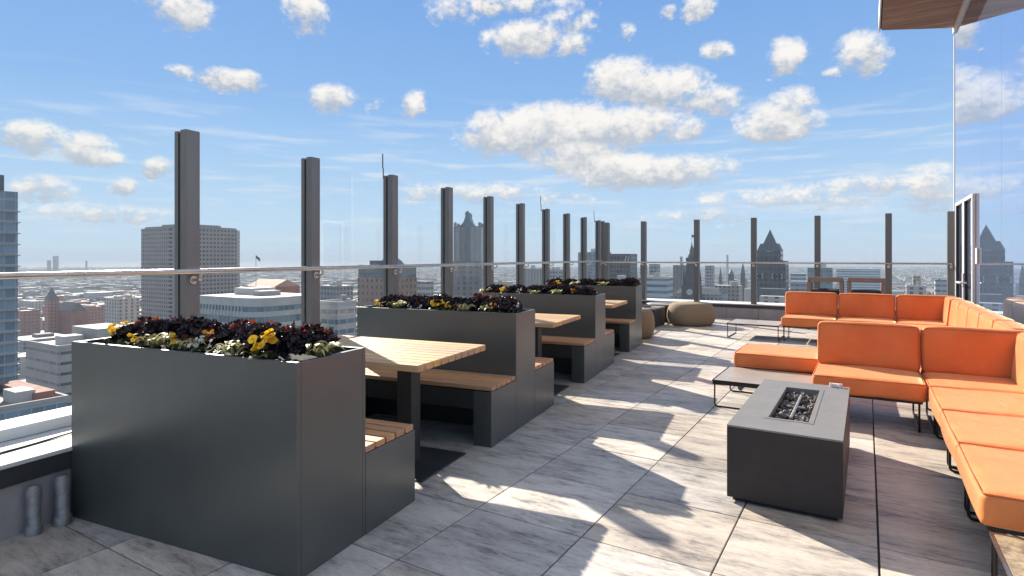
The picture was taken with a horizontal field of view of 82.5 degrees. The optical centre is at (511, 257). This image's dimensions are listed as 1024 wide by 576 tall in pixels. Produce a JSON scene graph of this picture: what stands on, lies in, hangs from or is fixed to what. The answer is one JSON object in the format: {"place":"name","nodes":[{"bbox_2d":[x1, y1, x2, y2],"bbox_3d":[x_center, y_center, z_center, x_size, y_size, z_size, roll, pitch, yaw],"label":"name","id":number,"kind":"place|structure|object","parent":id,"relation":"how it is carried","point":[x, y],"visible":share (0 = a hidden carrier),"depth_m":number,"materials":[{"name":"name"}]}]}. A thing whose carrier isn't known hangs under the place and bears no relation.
{"place":"outdoors","nodes":[
{"label":"outdoors","id":0,"kind":"place"},
{"bbox_2d":[18,309,40,336],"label":"brick warehouse","id":1,"kind":"structure","parent":0,"point":[29,323],"depth_m":592.01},
{"bbox_2d":[44,287,87,334],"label":"brick church","id":2,"kind":"structure","parent":0,"point":[63,317],"depth_m":636.69,"materials":[{"name":"brick"}]},
{"bbox_2d":[25,323,125,405],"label":"parking building","id":3,"kind":"structure","parent":0,"point":[48,362],"depth_m":252.53,"materials":[{"name":"concrete"}]},
{"bbox_2d":[81,304,103,323],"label":"brick warehouse","id":4,"kind":"structure","parent":0,"point":[95,313],"depth_m":692.58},
{"bbox_2d":[141,224,239,320],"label":"granite tower","id":5,"kind":"structure","parent":0,"point":[219,247],"depth_m":517.82,"materials":[{"name":"stone"}]},
{"bbox_2d":[453,211,482,298],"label":"crown tower","id":6,"kind":"structure","parent":0,"point":[467,248],"depth_m":419.85,"materials":[{"name":"stone"}]},
{"bbox_2d":[0,0,954,260],"label":"sky","id":7,"kind":"structure","parent":0,"point":[668,115],"materials":[{"name":"blue"}]},
{"bbox_2d":[18,260,946,328],"bbox_3d":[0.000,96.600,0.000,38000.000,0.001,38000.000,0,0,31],"label":"ground","id":8,"kind":"structure","parent":0,"point":[243,263],"depth_m":8769.80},
{"bbox_2d":[0,175,20,381],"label":"glass tower","id":9,"kind":"structure","parent":8,"relation":"on","point":[9,298],"depth_m":191.22,"materials":[{"name":"glass"}]},
{"bbox_2d":[0,380,68,420],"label":"podium building","id":10,"kind":"structure","parent":8,"relation":"on","point":[18,398],"depth_m":167.96,"materials":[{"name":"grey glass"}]},
{"bbox_2d":[18,332,63,352],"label":"city building","id":11,"kind":"structure","parent":8,"relation":"on","point":[22,346],"depth_m":527.13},
{"bbox_2d":[104,295,139,324],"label":"white hospital","id":12,"kind":"structure","parent":8,"relation":"on","point":[118,309],"depth_m":552.96,"materials":[{"name":"concrete"}]},
{"bbox_2d":[200,287,300,328],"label":"banded office","id":13,"kind":"structure","parent":8,"relation":"on","point":[260,304],"depth_m":228.66,"materials":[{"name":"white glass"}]},
{"bbox_2d":[246,279,299,292],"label":"arena","id":14,"kind":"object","parent":8,"relation":"on","point":[285,286],"visible":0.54,"depth_m":423.66},
{"bbox_2d":[320,280,352,299],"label":"grey block","id":15,"kind":"structure","parent":8,"relation":"on","point":[336,289],"depth_m":415.43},
{"bbox_2d":[320,295,356,335],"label":"white low office","id":16,"kind":"structure","parent":8,"relation":"on","point":[339,315],"depth_m":246.24,"materials":[{"name":"concrete"}]},
{"bbox_2d":[358,258,416,306],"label":"brown hotel","id":17,"kind":"structure","parent":8,"relation":"on","point":[370,286],"depth_m":373.14,"materials":[{"name":"concrete"}]},
{"bbox_2d":[417,281,433,295],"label":"white banded office","id":18,"kind":"structure","parent":8,"relation":"on","point":[426,288],"depth_m":426.59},
{"bbox_2d":[18,267,946,292],"bbox_3d":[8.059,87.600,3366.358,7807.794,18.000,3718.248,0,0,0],"label":"distant city","id":19,"kind":"object","parent":8,"relation":"on","point":[344,275],"visible":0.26,"depth_m":2601.13},
{"bbox_2d":[18,266,946,335],"bbox_3d":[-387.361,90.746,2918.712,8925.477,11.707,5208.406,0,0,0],"label":"distant trees","id":20,"kind":"object","parent":8,"relation":"on","point":[130,288],"visible":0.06,"depth_m":2174.74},
{"bbox_2d":[525,265,541,286],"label":"office block","id":21,"kind":"structure","parent":8,"relation":"on","point":[533,275],"depth_m":614.10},
{"bbox_2d":[578,249,610,279],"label":"glass block","id":22,"kind":"structure","parent":8,"relation":"on","point":[591,267],"depth_m":630.59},
{"bbox_2d":[610,254,636,278],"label":"dark block","id":23,"kind":"structure","parent":8,"relation":"on","point":[627,269],"depth_m":512.45,"materials":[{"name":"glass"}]},
{"bbox_2d":[637,273,672,298],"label":"blue banded block","id":24,"kind":"structure","parent":8,"relation":"on","point":[659,286],"depth_m":372.87,"materials":[{"name":"glass"}]},
{"bbox_2d":[674,235,727,300],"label":"clock tower","id":25,"kind":"structure","parent":8,"relation":"on","point":[685,291],"depth_m":467.79,"materials":[{"name":"stone"}]},
{"bbox_2d":[705,266,714,287],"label":"grey midrise","id":26,"kind":"structure","parent":8,"relation":"on","point":[709,276],"depth_m":696.31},
{"bbox_2d":[715,281,741,301],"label":"tan midrise","id":27,"kind":"structure","parent":8,"relation":"on","point":[733,289],"depth_m":511.34,"materials":[{"name":"concrete"}]},
{"bbox_2d":[807,264,832,288],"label":"teal block","id":28,"kind":"structure","parent":8,"relation":"on","point":[826,272],"depth_m":551.68,"materials":[{"name":"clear glass"}]},
{"bbox_2d":[836,269,879,292],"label":"long grey hall","id":29,"kind":"structure","parent":8,"relation":"on","point":[845,274],"depth_m":890.37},
{"bbox_2d":[0,318,1023,575],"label":"deck floor","id":30,"kind":"structure","parent":0,"point":[618,466],"depth_m":3.71,"materials":[{"name":"tile"}]},
{"bbox_2d":[24,484,42,536],"bbox_3d":[-2.765,1.459,3.375,0.088,0.282,0.087,0,0,24],"label":"pipe stub","id":31,"kind":"object","parent":30,"relation":"on","point":[33,526],"visible":1,"depth_m":3.35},
{"bbox_2d":[52,474,71,526],"bbox_3d":[-2.698,1.454,3.504,0.095,0.292,0.095,0,0,24],"label":"pipe stub","id":32,"kind":"object","parent":30,"relation":"on","point":[62,516],"visible":1,"depth_m":3.47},
{"bbox_2d":[72,337,364,575],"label":"planter box","id":33,"kind":"object","parent":30,"relation":"on","point":[253,463],"visible":0.82,"depth_m":3.15,"materials":[{"name":"metal"}]},
{"bbox_2d":[103,320,133,343],"bbox_3d":[-2.440,0.470,3.634,0.194,0.138,0.183,0,0,5],"label":"pansy","id":34,"kind":"object","parent":33,"relation":"in","point":[111,328],"visible":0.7,"depth_m":3.63,"materials":[{"name":"yellow plant"}]},
{"bbox_2d":[110,316,180,342],"bbox_3d":[-2.320,0.460,3.762,0.433,0.186,0.295,0,0,-23],"label":"burgundy plant","id":35,"kind":"object","parent":33,"relation":"in","point":[133,327],"visible":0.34,"depth_m":3.65,"materials":[{"name":"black plant"}]},
{"bbox_2d":[133,332,178,347],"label":"variegated plant","id":36,"kind":"object","parent":33,"relation":"in","point":[154,339],"visible":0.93,"depth_m":3.41,"materials":[{"name":"beige plant"}]},
{"bbox_2d":[135,314,215,344],"bbox_3d":[-2.082,0.451,3.670,0.477,0.187,0.294,0,0,-25],"label":"burgundy plant","id":37,"kind":"object","parent":33,"relation":"in","point":[150,327],"visible":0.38,"depth_m":3.58,"materials":[{"name":"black plant"}]},
{"bbox_2d":[175,317,234,345],"bbox_3d":[-1.849,0.447,3.539,0.370,0.173,0.448,0,0,-44],"label":"burgundy plant","id":38,"kind":"object","parent":33,"relation":"in","point":[186,330],"visible":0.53,"depth_m":3.42,"materials":[{"name":"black plant"}]},
{"bbox_2d":[211,340,251,355],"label":"variegated plant","id":39,"kind":"object","parent":33,"relation":"in","point":[232,347],"visible":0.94,"depth_m":3.12,"materials":[{"name":"beige plant"}]},
{"bbox_2d":[205,318,278,345],"bbox_3d":[-1.583,0.455,3.501,0.453,0.194,0.309,0,0,-21],"label":"burgundy plant","id":40,"kind":"object","parent":33,"relation":"on","point":[226,333],"visible":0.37,"depth_m":3.40,"materials":[{"name":"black plant"}]},
{"bbox_2d":[224,321,288,355],"bbox_3d":[-1.427,0.457,3.329,0.454,0.196,0.369,0,0,31],"label":"burgundy plant","id":41,"kind":"object","parent":33,"relation":"on","point":[241,334],"visible":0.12,"depth_m":3.25,"materials":[{"name":"black plant"}]},
{"bbox_2d":[240,328,277,362],"bbox_3d":[-1.325,0.458,3.046,0.218,0.166,0.206,0,0,34],"label":"pansy","id":42,"kind":"object","parent":33,"relation":"in","point":[271,338],"visible":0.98,"depth_m":3.06,"materials":[{"name":"yellow plant"}]},
{"bbox_2d":[243,321,340,358],"bbox_3d":[-1.201,0.444,3.202,0.506,0.199,0.312,0,0,-2],"label":"burgundy plant","id":43,"kind":"object","parent":33,"relation":"in","point":[290,337],"visible":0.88,"depth_m":3.12,"materials":[{"name":"black plant"}]},
{"bbox_2d":[299,340,345,355],"bbox_3d":[-1.031,0.485,3.101,0.290,0.088,0.219,0,0,26],"label":"variegated plant","id":44,"kind":"object","parent":33,"relation":"in","point":[328,348],"visible":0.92,"depth_m":3.08,"materials":[{"name":"beige plant"}]},
{"bbox_2d":[365,418,414,533],"bbox_3d":[-1.569,1.347,3.964,1.810,0.505,0.513,0,0,24],"label":"bench","id":45,"kind":"object","parent":30,"relation":"on","point":[389,469],"visible":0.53,"depth_m":3.60,"materials":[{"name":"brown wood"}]},
{"bbox_2d":[338,335,484,482],"bbox_3d":[-1.232,1.165,4.748,1.760,0.869,1.024,0,0,24],"label":"booth table","id":46,"kind":"object","parent":30,"relation":"on","point":[408,361],"visible":0.47,"depth_m":4.53,"materials":[{"name":"brown wood"}]},
{"bbox_2d":[365,368,515,447],"bbox_3d":[-0.897,1.347,5.501,1.810,0.505,0.523,0,0,24],"label":"bench","id":47,"kind":"object","parent":30,"relation":"on","point":[484,404],"visible":0.59,"depth_m":5.20,"materials":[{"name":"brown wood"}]},
{"bbox_2d":[357,305,534,429],"bbox_3d":[-0.694,1.060,5.965,1.810,1.080,0.485,0,0,24],"label":"planter box","id":48,"kind":"object","parent":30,"relation":"on","point":[507,340],"visible":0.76,"depth_m":5.61,"materials":[{"name":"metal"}]},
{"bbox_2d":[377,294,407,307],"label":"burgundy plant","id":49,"kind":"object","parent":48,"relation":"in","point":[385,301],"visible":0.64,"depth_m":6.12,"materials":[{"name":"black plant"}]},
{"bbox_2d":[400,294,428,308],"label":"burgundy plant","id":50,"kind":"object","parent":48,"relation":"in","point":[415,301],"visible":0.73,"depth_m":6.01,"materials":[{"name":"black plant"}]},
{"bbox_2d":[420,293,453,310],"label":"burgundy plant","id":51,"kind":"object","parent":48,"relation":"in","point":[441,297],"visible":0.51,"depth_m":5.89,"materials":[{"name":"black plant"}]},
{"bbox_2d":[461,293,499,311],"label":"burgundy plant","id":52,"kind":"object","parent":48,"relation":"in","point":[473,301],"visible":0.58,"depth_m":5.75,"materials":[{"name":"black plant"}]},
{"bbox_2d":[477,295,522,312],"bbox_3d":[-0.113,0.459,5.671,0.446,0.193,0.362,0,0,-4],"label":"burgundy plant","id":53,"kind":"object","parent":48,"relation":"on","point":[506,303],"visible":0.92,"depth_m":5.59,"materials":[{"name":"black plant"}]},
{"bbox_2d":[476,292,604,375],"bbox_3d":[0.402,1.060,8.473,1.810,1.080,0.530,0,0,24],"label":"planter box","id":54,"kind":"object","parent":30,"relation":"on","point":[590,310],"visible":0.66,"depth_m":8.05,"materials":[{"name":"metal"}]},
{"bbox_2d":[535,357,553,416],"bbox_3d":[-0.485,1.347,6.444,1.810,0.505,0.558,0,0,24],"label":"bench","id":55,"kind":"object","parent":30,"relation":"on","point":[544,384],"visible":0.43,"depth_m":6.07,"materials":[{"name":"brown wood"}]},
{"bbox_2d":[535,313,580,395],"bbox_3d":[-0.148,1.165,7.226,1.760,0.869,1.024,0,0,24],"label":"booth table","id":56,"kind":"object","parent":30,"relation":"on","point":[548,320],"visible":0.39,"depth_m":6.98,"materials":[{"name":"brown wood"}]},
{"bbox_2d":[542,335,594,382],"bbox_3d":[0.191,1.347,7.991,1.810,0.505,0.518,0,0,24],"label":"bench","id":57,"kind":"object","parent":30,"relation":"on","point":[574,357],"visible":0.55,"depth_m":7.56,"materials":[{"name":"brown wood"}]},
{"bbox_2d":[541,284,641,346],"bbox_3d":[1.463,1.060,10.901,1.810,1.080,0.550,0,0,24],"label":"planter box","id":58,"kind":"object","parent":30,"relation":"on","point":[632,297],"visible":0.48,"depth_m":10.41,"materials":[{"name":"metal"}]},
{"bbox_2d":[605,329,613,368],"bbox_3d":[0.615,1.347,8.960,1.810,0.505,0.528,0,0,24],"label":"bench","id":59,"kind":"object","parent":30,"relation":"on","point":[609,347],"visible":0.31,"depth_m":8.57,"materials":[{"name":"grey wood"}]},
{"bbox_2d":[605,318,635,351],"bbox_3d":[1.249,1.347,10.410,1.810,0.505,0.518,0,0,24],"label":"bench","id":60,"kind":"object","parent":30,"relation":"on","point":[624,335],"visible":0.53,"depth_m":9.92,"materials":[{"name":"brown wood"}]},
{"bbox_2d":[642,307,654,338],"bbox_3d":[2.470,1.304,11.660,0.740,0.589,0.740,0,0,0],"label":"pouf","id":61,"kind":"object","parent":30,"relation":"on","point":[648,324],"visible":0.4,"depth_m":11.36,"materials":[{"name":"beige fabric"}]},
{"bbox_2d":[642,305,664,326],"bbox_3d":[3.080,1.374,13.747,0.820,0.452,0.820,0,0,31],"label":"cube table","id":62,"kind":"object","parent":30,"relation":"on","point":[659,314],"visible":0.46,"depth_m":13.55,"materials":[{"name":"grey concrete"}]},
{"bbox_2d":[667,301,715,325],"bbox_3d":[4.230,1.332,13.800,1.120,0.534,0.952,0,0,0],"label":"pouf","id":63,"kind":"object","parent":30,"relation":"on","point":[687,313],"visible":1,"depth_m":13.43,"materials":[{"name":"beige fabric"}]},
{"bbox_2d":[726,319,783,340],"bbox_3d":[4.906,1.454,11.744,0.960,0.292,0.930,0,0,31],"label":"coffee table","id":64,"kind":"object","parent":30,"relation":"on","point":[768,323],"visible":0.91,"depth_m":11.67,"materials":[{"name":"metal"}]},
{"bbox_2d":[712,366,811,408],"bbox_3d":[2.780,1.454,6.372,0.960,0.292,0.900,0,0,31],"label":"coffee table","id":65,"kind":"object","parent":30,"relation":"on","point":[729,376],"visible":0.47,"depth_m":6.35,"materials":[{"name":"beige laminate"}]},
{"bbox_2d":[734,343,817,388],"bbox_3d":[3.283,1.364,7.160,0.932,0.473,0.936,0,0,31],"label":"sofa module","id":66,"kind":"object","parent":30,"relation":"on","point":[781,358],"visible":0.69,"depth_m":6.86,"materials":[{"name":"orange fabric"}]},
{"bbox_2d":[727,379,849,520],"bbox_3d":[2.131,1.333,4.383,0.665,0.535,1.675,0,0,31],"label":"fire pit","id":67,"kind":"object","parent":30,"relation":"on","point":[794,466],"visible":0.99,"depth_m":3.73,"materials":[{"name":"grey concrete"}]},
{"bbox_2d":[772,391,817,421],"bbox_3d":[2.148,1.169,4.412,0.267,0.126,1.089,0,0,31],"label":"lava rock","id":68,"kind":"object","parent":67,"relation":"in","point":[807,402],"visible":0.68,"depth_m":4.40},
{"bbox_2d":[781,291,837,340],"bbox_3d":[5.738,1.141,11.251,0.930,0.918,0.960,0,0,31],"label":"sofa module","id":69,"kind":"object","parent":30,"relation":"on","point":[808,310],"visible":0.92,"depth_m":11.32,"materials":[{"name":"orange fabric"}]},
{"bbox_2d":[807,277,843,296],"bbox_3d":[7.013,1.020,13.056,0.700,1.160,0.600,0,0,31],"label":"bar chair","id":70,"kind":"object","parent":30,"relation":"on","point":[810,280],"visible":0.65,"depth_m":12.83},
{"bbox_2d":[847,278,885,293],"bbox_3d":[7.645,1.020,12.614,0.700,1.160,0.600,0,0,31],"label":"bar chair","id":71,"kind":"object","parent":30,"relation":"on","point":[882,281],"visible":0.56,"depth_m":12.38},
{"bbox_2d":[837,293,896,323],"bbox_3d":[6.533,1.141,10.771,0.931,0.918,0.963,0,0,31],"label":"sofa module","id":72,"kind":"object","parent":30,"relation":"on","point":[866,307],"visible":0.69,"depth_m":10.92,"materials":[{"name":"orange fabric"}]},
{"bbox_2d":[812,321,926,432],"bbox_3d":[3.563,1.142,5.868,0.931,0.916,0.960,0,0,31],"label":"sofa module","id":73,"kind":"object","parent":30,"relation":"on","point":[873,360],"visible":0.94,"depth_m":5.90,"materials":[{"name":"orange fabric"}]},
{"bbox_2d":[896,294,963,325],"bbox_3d":[7.338,1.142,10.276,0.960,0.917,0.965,0,0,31],"label":"sofa module","id":74,"kind":"object","parent":30,"relation":"on","point":[923,309],"visible":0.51,"depth_m":10.46,"materials":[{"name":"orange fabric"}]},
{"bbox_2d":[907,299,973,329],"bbox_3d":[6.829,1.141,9.409,0.964,0.917,0.932,0,0,31],"label":"sofa module","id":75,"kind":"object","parent":30,"relation":"on","point":[955,303],"visible":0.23,"depth_m":9.24,"materials":[{"name":"orange fabric"}]},
{"bbox_2d":[956,303,985,326],"bbox_3d":[6.345,1.142,8.616,0.962,0.916,0.934,0,0,31],"label":"sofa module","id":76,"kind":"object","parent":30,"relation":"on","point":[961,321],"visible":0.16,"depth_m":8.39,"materials":[{"name":"orange fabric"}]},
{"bbox_2d":[919,320,1023,410],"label":"sofa module","id":77,"kind":"object","parent":30,"relation":"on","point":[1001,324],"visible":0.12,"depth_m":6.03,"materials":[{"name":"orange fabric"}]},
{"bbox_2d":[920,326,1023,434],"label":"sofa module","id":78,"kind":"object","parent":30,"relation":"on","point":[983,359],"visible":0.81,"depth_m":5.55,"materials":[{"name":"orange fabric"}]},
{"bbox_2d":[929,386,1023,468],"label":"sofa module","id":79,"kind":"object","parent":30,"relation":"on","point":[984,402],"visible":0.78,"depth_m":4.60,"materials":[{"name":"orange fabric"}]},
{"bbox_2d":[940,409,1023,514],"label":"sofa module","id":80,"kind":"object","parent":30,"relation":"on","point":[998,431],"visible":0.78,"depth_m":3.85,"materials":[{"name":"orange fabric"}]},
{"bbox_2d":[966,307,997,327],"bbox_3d":[5.865,1.142,7.819,0.962,0.916,0.930,0,0,31],"label":"sofa module","id":81,"kind":"object","parent":30,"relation":"on","point":[973,316],"visible":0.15,"depth_m":7.59,"materials":[{"name":"orange fabric"}]},
{"bbox_2d":[956,443,1023,575],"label":"sofa module","id":82,"kind":"object","parent":30,"relation":"on","point":[992,479],"visible":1,"depth_m":2.98,"materials":[{"name":"orange fabric"}]},
{"bbox_2d":[978,313,1015,327],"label":"sofa module","id":83,"kind":"object","parent":30,"relation":"on","point":[986,320],"visible":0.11,"depth_m":6.79,"materials":[{"name":"orange fabric"}]},
{"bbox_2d":[989,532,1023,575],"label":"coffee table","id":84,"kind":"object","parent":30,"relation":"on","point":[1009,550],"visible":1,"depth_m":2.62,"materials":[{"name":"wood"}]},
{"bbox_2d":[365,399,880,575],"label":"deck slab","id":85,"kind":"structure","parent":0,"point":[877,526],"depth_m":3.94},
{"bbox_2d":[0,406,71,541],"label":"parapet wall","id":86,"kind":"structure","parent":85,"relation":"on","point":[44,464],"depth_m":3.50,"materials":[{"name":"stone"}]},
{"bbox_2d":[175,129,202,319],"bbox_3d":[-2.727,0.044,4.970,0.252,2.239,0.130,0,0,24],"label":"windscreen post","id":87,"kind":"object","parent":86,"relation":"on","point":[187,213],"visible":0.69,"depth_m":4.95,"materials":[{"name":"grey metal"}]},
{"bbox_2d":[0,260,604,278],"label":"handrail","id":88,"kind":"object","parent":87,"relation":"attached to","point":[33,275],"visible":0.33,"depth_m":5.00,"materials":[{"name":"metal"}]},
{"bbox_2d":[301,157,323,326],"bbox_3d":[-2.137,0.044,6.319,0.252,2.239,0.130,0,0,24],"label":"windscreen post","id":89,"kind":"object","parent":86,"relation":"on","point":[310,235],"visible":0.76,"depth_m":6.29,"materials":[{"name":"grey metal"}]},
{"bbox_2d":[382,154,401,296],"bbox_3d":[-1.577,-0.102,7.680,0.316,2.530,0.130,0,0,24],"label":"windscreen post","id":90,"kind":"object","parent":86,"relation":"on","point":[390,228],"visible":0.77,"depth_m":7.64,"materials":[{"name":"grey metal"}]},
{"bbox_2d":[441,187,456,297],"bbox_3d":[-0.958,0.044,9.016,0.252,2.239,0.130,0,0,24],"label":"windscreen post","id":91,"kind":"object","parent":86,"relation":"on","point":[446,237],"visible":0.77,"depth_m":8.99,"materials":[{"name":"grey metal"}]},
{"bbox_2d":[483,196,497,288],"bbox_3d":[-0.369,0.044,10.365,0.252,2.239,0.130,0,0,24],"label":"windscreen post","id":92,"kind":"object","parent":86,"relation":"on","point":[488,236],"visible":0.77,"depth_m":10.34,"materials":[{"name":"grey metal"}]},
{"bbox_2d":[516,203,528,285],"bbox_3d":[0.221,0.044,11.714,0.252,2.239,0.130,0,0,24],"label":"windscreen post","id":93,"kind":"object","parent":86,"relation":"on","point":[520,240],"visible":0.77,"depth_m":11.69,"materials":[{"name":"grey metal"}]},
{"bbox_2d":[540,196,553,283],"bbox_3d":[0.781,-0.102,13.076,0.316,2.530,0.130,0,0,24],"label":"windscreen post","id":94,"kind":"object","parent":86,"relation":"on","point":[545,242],"visible":0.78,"depth_m":13.04,"materials":[{"name":"grey metal"}]},
{"bbox_2d":[563,213,573,279],"bbox_3d":[1.400,0.044,14.412,0.252,2.239,0.130,0,0,24],"label":"windscreen post","id":95,"kind":"object","parent":86,"relation":"on","point":[566,243],"visible":0.73,"depth_m":14.38,"materials":[{"name":"grey metal"}]},
{"bbox_2d":[581,217,589,278],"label":"windscreen post","id":96,"kind":"object","parent":86,"relation":"on","point":[584,246],"visible":0.74,"depth_m":15.72,"materials":[{"name":"grey metal"}]},
{"bbox_2d":[594,217,603,278],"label":"windscreen post","id":97,"kind":"object","parent":86,"relation":"on","point":[597,247],"visible":0.79,"depth_m":17.08,"materials":[{"name":"grey metal"}]},
{"bbox_2d":[604,222,609,279],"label":"windscreen post","id":98,"kind":"object","parent":86,"relation":"on","point":[607,249],"visible":0.81,"depth_m":17.05,"materials":[{"name":"grey metal"}]},
{"bbox_2d":[642,298,895,320],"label":"parapet wall","id":99,"kind":"structure","parent":85,"relation":"on","point":[749,310],"depth_m":15.09,"materials":[{"name":"concrete"}]},
{"bbox_2d":[641,221,646,299],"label":"windscreen post","id":100,"kind":"object","parent":99,"relation":"on","point":[644,257],"visible":0.93,"depth_m":16.48,"materials":[{"name":"grey metal"}]},
{"bbox_2d":[694,220,699,301],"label":"windscreen post","id":101,"kind":"object","parent":99,"relation":"on","point":[696,259],"visible":0.91,"depth_m":15.71,"materials":[{"name":"grey metal"}]},
{"bbox_2d":[751,218,756,303],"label":"windscreen post","id":102,"kind":"object","parent":99,"relation":"on","point":[753,259],"visible":1,"depth_m":14.97,"materials":[{"name":"grey metal"}]},
{"bbox_2d":[814,216,820,288],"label":"windscreen post","id":103,"kind":"object","parent":99,"relation":"on","point":[817,244],"visible":0.72,"depth_m":14.21,"materials":[{"name":"grey metal"}]},
{"bbox_2d":[885,213,891,294],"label":"windscreen post","id":104,"kind":"object","parent":99,"relation":"on","point":[888,246],"visible":0.77,"depth_m":13.46,"materials":[{"name":"grey metal"}]},
{"bbox_2d":[947,211,954,295],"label":"windscreen post","id":105,"kind":"object","parent":99,"relation":"on","point":[950,252],"visible":0.75,"depth_m":12.85,"materials":[{"name":"grey metal"}]},
{"bbox_2d":[602,261,951,264],"bbox_3d":[6.124,0.148,14.889,8.182,0.043,0.043,0,0,31],"label":"handrail","id":106,"kind":"object","parent":105,"relation":"attached to","point":[789,263],"visible":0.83,"depth_m":14.39,"materials":[{"name":"metal"}]},
{"bbox_2d":[954,0,1023,324],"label":"facade","id":107,"kind":"structure","parent":85,"relation":"on","point":[989,141],"depth_m":9.37,"materials":[{"name":"clear glass"}]},
{"bbox_2d":[879,0,968,33],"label":"canopy","id":108,"kind":"object","parent":107,"relation":"on","point":[911,14],"visible":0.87,"depth_m":12.32,"materials":[{"name":"brown wood"}]},
{"bbox_2d":[955,199,962,298],"bbox_3d":[9.344,0.170,12.174,0.053,2.660,1.190,0,0,31],"label":"door","id":109,"kind":"structure","parent":107,"relation":"in","point":[960,202],"depth_m":12.60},
{"bbox_2d":[956,193,975,303],"bbox_3d":[8.653,0.170,11.154,0.176,2.660,1.150,0,0,31],"label":"door","id":110,"kind":"structure","parent":107,"relation":"in","point":[972,196],"depth_m":11.13,"materials":[{"name":"white metal"}]},
{"bbox_2d":[673,263,685,298],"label":"pale slab tower","id":111,"kind":"structure","parent":0,"point":[677,275],"depth_m":516.14,"materials":[{"name":"concrete"}]},
{"bbox_2d":[757,230,788,301],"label":"gabled tower","id":112,"kind":"structure","parent":0,"point":[770,249],"depth_m":422.53,"materials":[{"name":"grey glass"}]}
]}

